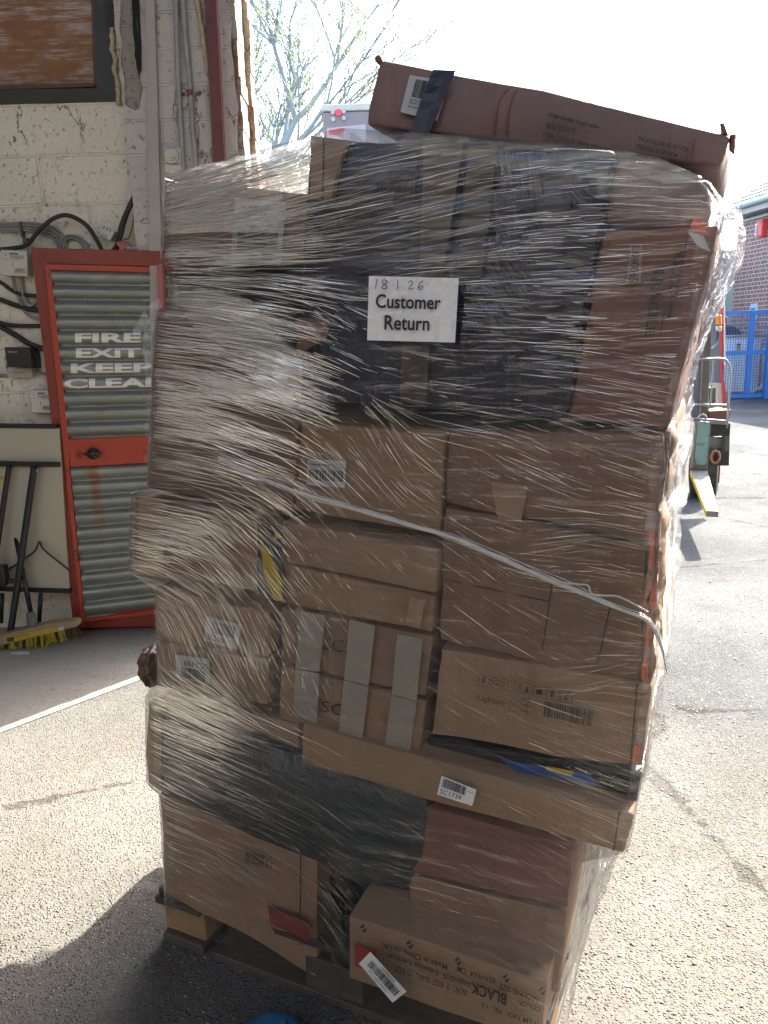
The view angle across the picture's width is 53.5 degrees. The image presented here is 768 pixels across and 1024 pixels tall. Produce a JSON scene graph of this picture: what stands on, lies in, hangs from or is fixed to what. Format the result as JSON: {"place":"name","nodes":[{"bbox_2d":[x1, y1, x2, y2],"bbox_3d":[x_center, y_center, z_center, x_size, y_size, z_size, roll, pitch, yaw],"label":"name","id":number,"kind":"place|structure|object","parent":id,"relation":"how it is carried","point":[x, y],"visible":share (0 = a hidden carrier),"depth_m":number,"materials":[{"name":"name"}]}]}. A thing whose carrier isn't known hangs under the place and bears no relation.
{"place":"outdoors","nodes":[
{"label":"outdoors","id":0,"kind":"place"},
{"bbox_2d":[0,627,161,731],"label":"path","id":1,"kind":"structure","parent":0,"point":[38,682],"depth_m":3.62,"materials":[{"name":"concrete"}]},
{"bbox_2d":[8,651,28,654],"bbox_3d":[-1.841,0.713,3.846,0.110,0.003,0.040,-2,13,0],"label":"paper scrap","id":2,"kind":"object","parent":1,"relation":"on","point":[19,652],"visible":1,"depth_m":3.84,"materials":[{"name":"white paper"}]},
{"bbox_2d":[0,423,71,631],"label":"folding table","id":3,"kind":"object","parent":1,"relation":"on","point":[33,521],"visible":0.97,"depth_m":3.92,"materials":[{"name":"beige laminate"}]},
{"bbox_2d":[0,564,9,586],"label":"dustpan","id":4,"kind":"object","parent":3,"relation":"attached to","point":[4,574],"visible":0.85,"depth_m":3.90,"materials":[{"name":"black plastic"}]},
{"bbox_2d":[0,477,84,649],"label":"broom","id":5,"kind":"object","parent":1,"relation":"on","point":[34,633],"visible":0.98,"depth_m":3.90,"materials":[{"name":"yellow plastic"}]},
{"bbox_2d":[258,116,277,190],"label":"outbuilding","id":6,"kind":"structure","parent":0,"point":[260,139],"depth_m":9.64,"materials":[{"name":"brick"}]},
{"bbox_2d":[0,391,767,1023],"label":"ground","id":7,"kind":"structure","parent":0,"point":[50,945],"depth_m":2.27,"materials":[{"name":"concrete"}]},
{"bbox_2d":[0,0,262,626],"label":"warehouse","id":8,"kind":"structure","parent":7,"relation":"on","point":[95,166],"depth_m":3.66,"materials":[{"name":"beige concrete"}]},
{"bbox_2d":[1,250,32,276],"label":"electricity meter","id":9,"kind":"object","parent":8,"relation":"attached to","point":[17,263],"visible":0.99,"depth_m":3.72,"materials":[{"name":"beige plastic"}]},
{"bbox_2d":[11,276,39,319],"bbox_3d":[-1.786,-1.066,3.807,0.128,0.218,0.015,-2,13,0],"label":"cable","id":10,"kind":"object","parent":9,"relation":"attached to","point":[20,301],"visible":0.94,"depth_m":3.80,"materials":[{"name":"grey plastic"}]},
{"bbox_2d":[19,277,36,306],"bbox_3d":[-1.767,-1.099,3.800,0.096,0.151,0.019,-2,13,0],"label":"cable","id":11,"kind":"object","parent":9,"relation":"attached to","point":[32,304],"visible":0.91,"depth_m":3.80,"materials":[{"name":"grey plastic"}]},
{"bbox_2d":[0,280,36,297],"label":"cable","id":12,"kind":"object","parent":8,"relation":"attached to","point":[6,286],"visible":0.88,"depth_m":3.79,"materials":[{"name":"black rubber"}]},
{"bbox_2d":[0,297,38,312],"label":"cable","id":13,"kind":"object","parent":8,"relation":"attached to","point":[17,305],"visible":0.83,"depth_m":3.81,"materials":[{"name":"black rubber"}]},
{"bbox_2d":[0,321,39,327],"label":"cable","id":14,"kind":"object","parent":8,"relation":"attached to","point":[14,325],"visible":0.9,"depth_m":3.83,"materials":[{"name":"black rubber"}]},
{"bbox_2d":[0,324,42,350],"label":"cable","id":15,"kind":"object","parent":8,"relation":"attached to","point":[3,328],"visible":0.88,"depth_m":3.84,"materials":[{"name":"black rubber"}]},
{"bbox_2d":[5,347,41,376],"bbox_3d":[-1.834,-0.756,3.845,0.166,0.153,0.099,-2,13,0],"label":"black meter","id":16,"kind":"object","parent":8,"relation":"attached to","point":[30,357],"visible":1,"depth_m":3.80,"materials":[{"name":"plastic"}]},
{"bbox_2d":[19,222,29,245],"bbox_3d":[-1.760,-1.361,3.727,0.037,0.109,0.055,-2,13,0],"label":"cable clip","id":17,"kind":"object","parent":8,"relation":"attached to","point":[24,239],"visible":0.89,"depth_m":3.72,"materials":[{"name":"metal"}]},
{"bbox_2d":[0,229,58,247],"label":"cable","id":18,"kind":"object","parent":8,"relation":"attached to","point":[42,233],"visible":0.84,"depth_m":3.73,"materials":[{"name":"grey plastic"}]},
{"bbox_2d":[0,227,61,248],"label":"cable","id":19,"kind":"object","parent":8,"relation":"attached to","point":[29,228],"visible":0.88,"depth_m":3.73,"materials":[{"name":"grey plastic"}]},
{"bbox_2d":[0,224,63,248],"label":"cable","id":20,"kind":"object","parent":8,"relation":"attached to","point":[38,226],"visible":0.89,"depth_m":3.73,"materials":[{"name":"grey plastic"}]},
{"bbox_2d":[0,221,66,248],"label":"cable","id":21,"kind":"object","parent":8,"relation":"attached to","point":[33,223],"visible":0.88,"depth_m":3.73,"materials":[{"name":"grey plastic"}]},
{"bbox_2d":[32,372,45,375],"bbox_3d":[-1.749,-0.702,3.890,0.098,0.031,0.016,-2,13,0],"label":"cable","id":22,"kind":"object","parent":8,"relation":"attached to","point":[38,373],"visible":0.82,"depth_m":3.88,"materials":[{"name":"grey plastic"}]},
{"bbox_2d":[30,389,49,412],"bbox_3d":[-1.742,-0.568,3.902,0.120,0.122,0.071,-2,13,0],"label":"electricity meter","id":23,"kind":"object","parent":8,"relation":"attached to","point":[40,401],"visible":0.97,"depth_m":3.87,"materials":[{"name":"beige plastic"}]},
{"bbox_2d":[0,213,102,251],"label":"cable","id":24,"kind":"object","parent":8,"relation":"attached to","point":[46,223],"visible":0.96,"depth_m":3.69,"materials":[{"name":"black rubber"}]},
{"bbox_2d":[0,0,141,109],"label":"boarded window","id":25,"kind":"structure","parent":8,"relation":"attached to","point":[57,51],"depth_m":3.56,"materials":[{"name":"brown wood"}]},
{"bbox_2d":[62,237,83,248],"bbox_3d":[-1.537,-1.313,3.753,0.118,0.079,0.012,-2,13,0],"label":"cable","id":26,"kind":"object","parent":8,"relation":"attached to","point":[74,238],"visible":0.8,"depth_m":3.74,"materials":[{"name":"grey plastic"}]},
{"bbox_2d":[59,234,88,248],"bbox_3d":[-1.532,-1.319,3.751,0.156,0.094,0.012,-2,13,0],"label":"cable","id":27,"kind":"object","parent":8,"relation":"attached to","point":[79,237],"visible":0.83,"depth_m":3.74,"materials":[{"name":"grey plastic"}]},
{"bbox_2d":[98,226,116,240],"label":"terminal block","id":28,"kind":"structure","parent":8,"relation":"attached to","point":[108,233],"depth_m":3.71,"materials":[{"name":"beige plastic"}]},
{"bbox_2d":[105,0,114,27],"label":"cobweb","id":29,"kind":"object","parent":8,"relation":"attached to","point":[111,13],"visible":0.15,"depth_m":3.51},
{"bbox_2d":[31,247,195,627],"bbox_3d":[-1.295,-0.335,3.900,0.812,1.959,0.170,-2,13,0],"label":"fire door","id":30,"kind":"structure","parent":8,"relation":"attached to","point":[93,309],"depth_m":3.83,"materials":[{"name":"red paint"}]},
{"bbox_2d":[115,241,130,249],"bbox_3d":[-1.256,-1.282,3.675,0.074,0.055,0.012,-2,13,0],"label":"torn flap","id":31,"kind":"object","parent":30,"relation":"attached to","point":[122,245],"visible":1,"depth_m":3.67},
{"bbox_2d":[111,206,132,249],"bbox_3d":[-1.232,-1.541,3.671,0.238,0.558,0.030,-2,13,-3],"label":"cable","id":32,"kind":"object","parent":8,"relation":"attached to","point":[119,239],"visible":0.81,"depth_m":3.70,"materials":[{"name":"black rubber"}]},
{"bbox_2d":[114,196,132,249],"bbox_3d":[-1.218,-1.550,3.665,0.233,0.574,0.036,-2,13,0],"label":"cable","id":33,"kind":"object","parent":8,"relation":"attached to","point":[125,215],"visible":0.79,"depth_m":3.68,"materials":[{"name":"black rubber"}]},
{"bbox_2d":[123,215,133,239],"bbox_3d":[-1.205,-1.499,3.697,0.157,0.336,0.018,-2,13,0],"label":"cable","id":34,"kind":"object","parent":8,"relation":"attached to","point":[130,231],"visible":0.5,"depth_m":3.73,"materials":[{"name":"grey plastic"}]},
{"bbox_2d":[164,147,180,172],"bbox_3d":[-0.994,-1.657,3.585,0.081,0.109,0.060,-2,13,0],"label":"thermostat","id":35,"kind":"object","parent":8,"relation":"attached to","point":[172,157],"visible":1,"depth_m":3.57,"materials":[{"name":"beige plastic"}]},
{"bbox_2d":[173,0,187,262],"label":"conduit","id":36,"kind":"object","parent":8,"relation":"attached to","point":[178,75],"visible":0.72,"depth_m":3.51,"materials":[{"name":"metal"}]},
{"bbox_2d":[180,0,202,262],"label":"conduit","id":37,"kind":"object","parent":8,"relation":"attached to","point":[189,91],"visible":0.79,"depth_m":3.52,"materials":[{"name":"metal"}]},
{"bbox_2d":[246,1011,302,1023],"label":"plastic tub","id":38,"kind":"object","parent":7,"relation":"on","point":[275,1017],"visible":1,"depth_m":1.65,"materials":[{"name":"blue plastic"}]},
{"bbox_2d":[259,133,310,193],"bbox_3d":[-3.432,-7.912,25.008,7.892,7.547,7.392,-2,13,0],"label":"bare tree","id":39,"kind":"object","parent":7,"relation":"on","point":[304,185],"visible":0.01,"depth_m":22.27,"materials":[{"name":"plant"}]},
{"bbox_2d":[321,103,402,145],"bbox_3d":[0.440,-4.151,14.427,2.520,4.676,7.030,-2,13,0],"label":"box lorry","id":40,"kind":"object","parent":7,"relation":"on","point":[349,122],"visible":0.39,"depth_m":10.56,"materials":[{"name":"metal"}]},
{"bbox_2d":[249,0,495,193],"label":"bare tree","id":41,"kind":"object","parent":7,"relation":"on","point":[289,109],"visible":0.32,"depth_m":18.66,"materials":[{"name":"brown plant"}]},
{"bbox_2d":[155,844,604,1023],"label":"pallet","id":42,"kind":"object","parent":7,"relation":"on","point":[331,982],"visible":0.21,"depth_m":1.78,"materials":[{"name":"brown wood"}]},
{"bbox_2d":[160,792,330,975],"bbox_3d":[-0.185,0.793,2.189,0.455,0.391,0.872,4,14,23],"label":"carton","id":43,"kind":"object","parent":42,"relation":"on","point":[293,951],"visible":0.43,"depth_m":1.80,"materials":[{"name":"brown cardboard"}]},
{"bbox_2d":[146,689,183,790],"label":"carton","id":44,"kind":"object","parent":43,"relation":"on","point":[153,768],"visible":0.15,"depth_m":1.80,"materials":[{"name":"brown cardboard"}]},
{"bbox_2d":[160,714,433,887],"bbox_3d":[-0.055,0.553,2.094,0.707,0.325,0.917,4,14,23],"label":"wrapped parcel","id":45,"kind":"object","parent":43,"relation":"on","point":[392,860],"visible":0.33,"depth_m":1.67,"materials":[{"name":"black plastic"}]},
{"bbox_2d":[149,688,303,747],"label":"carton","id":46,"kind":"object","parent":45,"relation":"on","point":[273,705],"visible":0.13,"depth_m":1.72,"materials":[{"name":"brown cardboard"}]},
{"bbox_2d":[157,641,286,703],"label":"carton","id":47,"kind":"object","parent":46,"relation":"on","point":[272,676],"visible":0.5,"depth_m":1.68,"materials":[{"name":"brown cardboard"}]},
{"bbox_2d":[155,577,287,656],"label":"carton","id":48,"kind":"object","parent":47,"relation":"on","point":[246,606],"visible":0.45,"depth_m":1.66,"materials":[{"name":"brown cardboard"}]},
{"bbox_2d":[134,491,306,590],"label":"carton","id":49,"kind":"object","parent":48,"relation":"on","point":[235,559],"visible":0.27,"depth_m":1.60,"materials":[{"name":"brown cardboard"}]},
{"bbox_2d":[147,315,369,511],"bbox_3d":[-0.164,-0.295,1.939,0.394,0.395,0.904,4,14,23],"label":"carton","id":50,"kind":"object","parent":49,"relation":"on","point":[154,480],"visible":0.24,"depth_m":1.54,"materials":[{"name":"brown cardboard"}]},
{"bbox_2d":[174,263,303,346],"bbox_3d":[-0.142,-0.467,1.889,0.318,0.258,0.827,4,14,23],"label":"wrapped parcel","id":51,"kind":"object","parent":50,"relation":"on","point":[251,273],"visible":0.21,"depth_m":1.52,"materials":[{"name":"brown cardboard"}]},
{"bbox_2d":[163,178,307,271],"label":"carton","id":52,"kind":"object","parent":51,"relation":"on","point":[187,238],"visible":0.2,"depth_m":1.44,"materials":[{"name":"brown cardboard"}]},
{"bbox_2d":[176,288,302,379],"bbox_3d":[-0.270,-0.353,1.514,0.315,0.186,0.046,4,14,23],"label":"crumpled bag","id":53,"kind":"object","parent":50,"relation":"on","point":[187,300],"visible":0.47,"depth_m":1.50,"materials":[{"name":"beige plastic"}]},
{"bbox_2d":[257,522,282,601],"bbox_3d":[-0.230,0.102,1.533,0.071,0.163,0.002,4,14,23],"label":"warning tape","id":54,"kind":"object","parent":49,"relation":"attached to","point":[265,561],"visible":0.88,"depth_m":1.53,"materials":[{"name":"yellow plastic"}]},
{"bbox_2d":[330,866,369,922],"bbox_3d":[0.096,0.890,2.116,0.234,0.313,0.754,4,14,23],"label":"wrapped parcel","id":55,"kind":"object","parent":42,"relation":"on","point":[339,887],"visible":0.06,"depth_m":1.78,"materials":[{"name":"black plastic"}]},
{"bbox_2d":[130,137,745,1022],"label":"stretch film","id":56,"kind":"object","parent":42,"relation":"on","point":[200,189],"visible":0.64,"depth_m":1.43,"materials":[{"name":"clear plastic"}]},
{"bbox_2d":[137,643,156,687],"bbox_3d":[-0.553,0.367,1.819,0.071,0.100,0.130,-2,13,0],"label":"film knot","id":57,"kind":"object","parent":56,"relation":"attached to","point":[147,667],"visible":0.6,"depth_m":1.78,"materials":[{"name":"brown plastic"}]},
{"bbox_2d":[367,276,458,342],"bbox_3d":[0.045,-0.336,1.258,0.164,0.113,0.007,4,14,23],"label":"return sheet","id":58,"kind":"object","parent":56,"relation":"attached to","point":[419,309],"visible":1,"depth_m":1.26,"materials":[{"name":"white paper"}]},
{"bbox_2d":[302,720,635,851],"bbox_3d":[0.311,0.433,1.892,0.679,0.136,0.994,4,14,23],"label":"carton","id":59,"kind":"object","parent":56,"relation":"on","point":[451,789],"visible":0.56,"depth_m":1.46,"materials":[{"name":"brown cardboard"}]},
{"bbox_2d":[279,662,437,750],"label":"carton","id":60,"kind":"object","parent":59,"relation":"on","point":[395,714],"visible":0.41,"depth_m":1.55,"materials":[{"name":"brown cardboard"}]},
{"bbox_2d":[282,603,446,700],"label":"carton","id":61,"kind":"object","parent":60,"relation":"on","point":[363,651],"visible":0.42,"depth_m":1.52,"materials":[{"name":"brown cardboard"}]},
{"bbox_2d":[281,562,442,630],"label":"carton","id":62,"kind":"object","parent":61,"relation":"on","point":[409,607],"visible":0.26,"depth_m":1.49,"materials":[{"name":"brown cardboard"}]},
{"bbox_2d":[282,511,442,592],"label":"carton","id":63,"kind":"object","parent":62,"relation":"on","point":[386,546],"visible":0.34,"depth_m":1.47,"materials":[{"name":"brown cardboard"}]},
{"bbox_2d":[295,406,491,533],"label":"carton","id":64,"kind":"object","parent":63,"relation":"on","point":[346,436],"visible":0.61,"depth_m":1.44,"materials":[{"name":"brown cardboard"}]},
{"bbox_2d":[427,609,670,808],"bbox_3d":[0.451,0.403,1.862,0.421,0.086,0.920,4,14,23],"label":"wrapped parcel","id":65,"kind":"object","parent":59,"relation":"on","point":[524,758],"visible":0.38,"depth_m":1.44,"materials":[{"name":"plastic"}]},
{"bbox_2d":[432,545,674,764],"bbox_3d":[0.456,0.261,1.818,0.411,0.196,0.967,4,14,23],"label":"carton","id":66,"kind":"object","parent":65,"relation":"on","point":[505,725],"visible":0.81,"depth_m":1.39,"materials":[{"name":"brown cardboard"}]},
{"bbox_2d":[440,467,678,683],"bbox_3d":[0.465,0.035,1.762,0.401,0.313,0.980,4,14,23],"label":"carton","id":67,"kind":"object","parent":66,"relation":"on","point":[564,625],"visible":0.73,"depth_m":1.34,"materials":[{"name":"brown cardboard"}]},
{"bbox_2d":[446,390,687,541],"bbox_3d":[0.469,-0.152,1.723,0.380,0.188,0.969,4,14,23],"label":"carton","id":68,"kind":"object","parent":67,"relation":"on","point":[505,495],"visible":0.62,"depth_m":1.29,"materials":[{"name":"brown cardboard"}]},
{"bbox_2d":[296,136,617,422],"bbox_3d":[0.283,-0.508,1.746,0.573,0.498,1.029,4,14,22],"label":"wrapped parcel","id":69,"kind":"object","parent":68,"relation":"on","point":[498,368],"visible":0.73,"depth_m":1.28,"materials":[{"name":"plastic"}]},
{"bbox_2d":[570,218,720,427],"bbox_3d":[0.575,-0.382,1.595,0.220,0.316,0.926,4,14,23],"label":"carton","id":70,"kind":"object","parent":68,"relation":"on","point":[630,305],"visible":0.94,"depth_m":1.20,"materials":[{"name":"brown cardboard"}]},
{"bbox_2d":[606,161,710,230],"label":"carton","id":71,"kind":"object","parent":70,"relation":"on","point":[694,192],"visible":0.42,"depth_m":1.16,"materials":[{"name":"brown cardboard"}]},
{"bbox_2d":[655,420,677,500],"bbox_3d":[0.490,-0.087,1.341,0.052,0.141,0.216,4,14,23],"label":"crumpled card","id":72,"kind":"object","parent":68,"relation":"in","point":[668,432],"visible":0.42,"depth_m":1.26,"materials":[{"name":"brown cardboard"}]},
{"bbox_2d":[368,55,735,203],"bbox_3d":[0.325,-0.715,1.436,0.622,0.250,0.400,4,14,23],"label":"carton","id":73,"kind":"object","parent":56,"relation":"on","point":[412,106],"visible":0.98,"depth_m":1.29,"materials":[{"name":"brown cardboard"}]},
{"bbox_2d":[350,883,554,1023],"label":"carton","id":74,"kind":"object","parent":42,"relation":"on","point":[389,912],"visible":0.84,"depth_m":1.52,"materials":[{"name":"brown cardboard"}]},
{"bbox_2d":[409,842,593,992],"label":"carton","id":75,"kind":"object","parent":74,"relation":"on","point":[515,914],"visible":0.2,"depth_m":1.55,"materials":[{"name":"brown cardboard"}]},
{"bbox_2d":[412,801,583,906],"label":"carton","id":76,"kind":"object","parent":75,"relation":"on","point":[471,827],"visible":0.27,"depth_m":1.51,"materials":[{"name":"brown cardboard"}]},
{"bbox_2d":[678,297,731,516],"bbox_3d":[2.472,-1.088,7.261,1.435,1.761,4.343,3,14,19],"label":"forklift","id":77,"kind":"object","parent":7,"relation":"on","point":[708,419],"visible":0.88,"depth_m":6.29,"materials":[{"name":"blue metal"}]},
{"bbox_2d":[713,250,735,325],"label":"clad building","id":78,"kind":"structure","parent":7,"relation":"on","point":[728,299],"depth_m":20.05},
{"bbox_2d":[725,325,740,334],"bbox_3d":[8.061,-4.195,20.620,1.920,1.585,4.030,-2,13,0],"label":"parked car","id":79,"kind":"object","parent":7,"relation":"on","point":[733,330],"visible":0.06,"depth_m":18.53,"materials":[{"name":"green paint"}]},
{"bbox_2d":[724,310,767,398],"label":"fence","id":80,"kind":"object","parent":7,"relation":"on","point":[749,353],"visible":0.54,"depth_m":16.48,"materials":[{"name":"blue metal"}]},
{"bbox_2d":[750,348,764,393],"bbox_3d":[8.375,-3.141,17.000,0.463,1.011,0.117,-9,15,-30],"label":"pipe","id":81,"kind":"object","parent":7,"relation":"on","point":[759,388],"visible":0.46,"depth_m":17.03,"materials":[{"name":"metal"}]},
{"bbox_2d":[249,0,767,249],"label":"sky","id":82,"kind":"structure","parent":0,"point":[700,64],"materials":[{"name":"white"}]},
{"bbox_2d":[716,180,767,386],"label":"brick building","id":83,"kind":"structure","parent":0,"point":[751,280],"depth_m":18.85,"materials":[{"name":"brick"}]},
{"bbox_2d":[750,303,757,319],"bbox_3d":[9.182,-4.972,18.918,0.032,0.402,0.291,-3,13,-6],"label":"notice board","id":84,"kind":"object","parent":83,"relation":"attached to","point":[753,307],"visible":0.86,"depth_m":18.85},
{"bbox_2d":[754,219,767,236],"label":"alarm box","id":85,"kind":"object","parent":83,"relation":"attached to","point":[761,225],"visible":1,"depth_m":18.22,"materials":[{"name":"red plastic"}]},
{"bbox_2d":[724,335,762,393],"bbox_3d":[7.619,-3.332,17.393,1.625,1.358,0.860,-2,13,0],"label":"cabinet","id":86,"kind":"object","parent":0,"point":[739,363],"visible":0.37,"depth_m":16.99,"materials":[{"name":"metal"}]}
]}

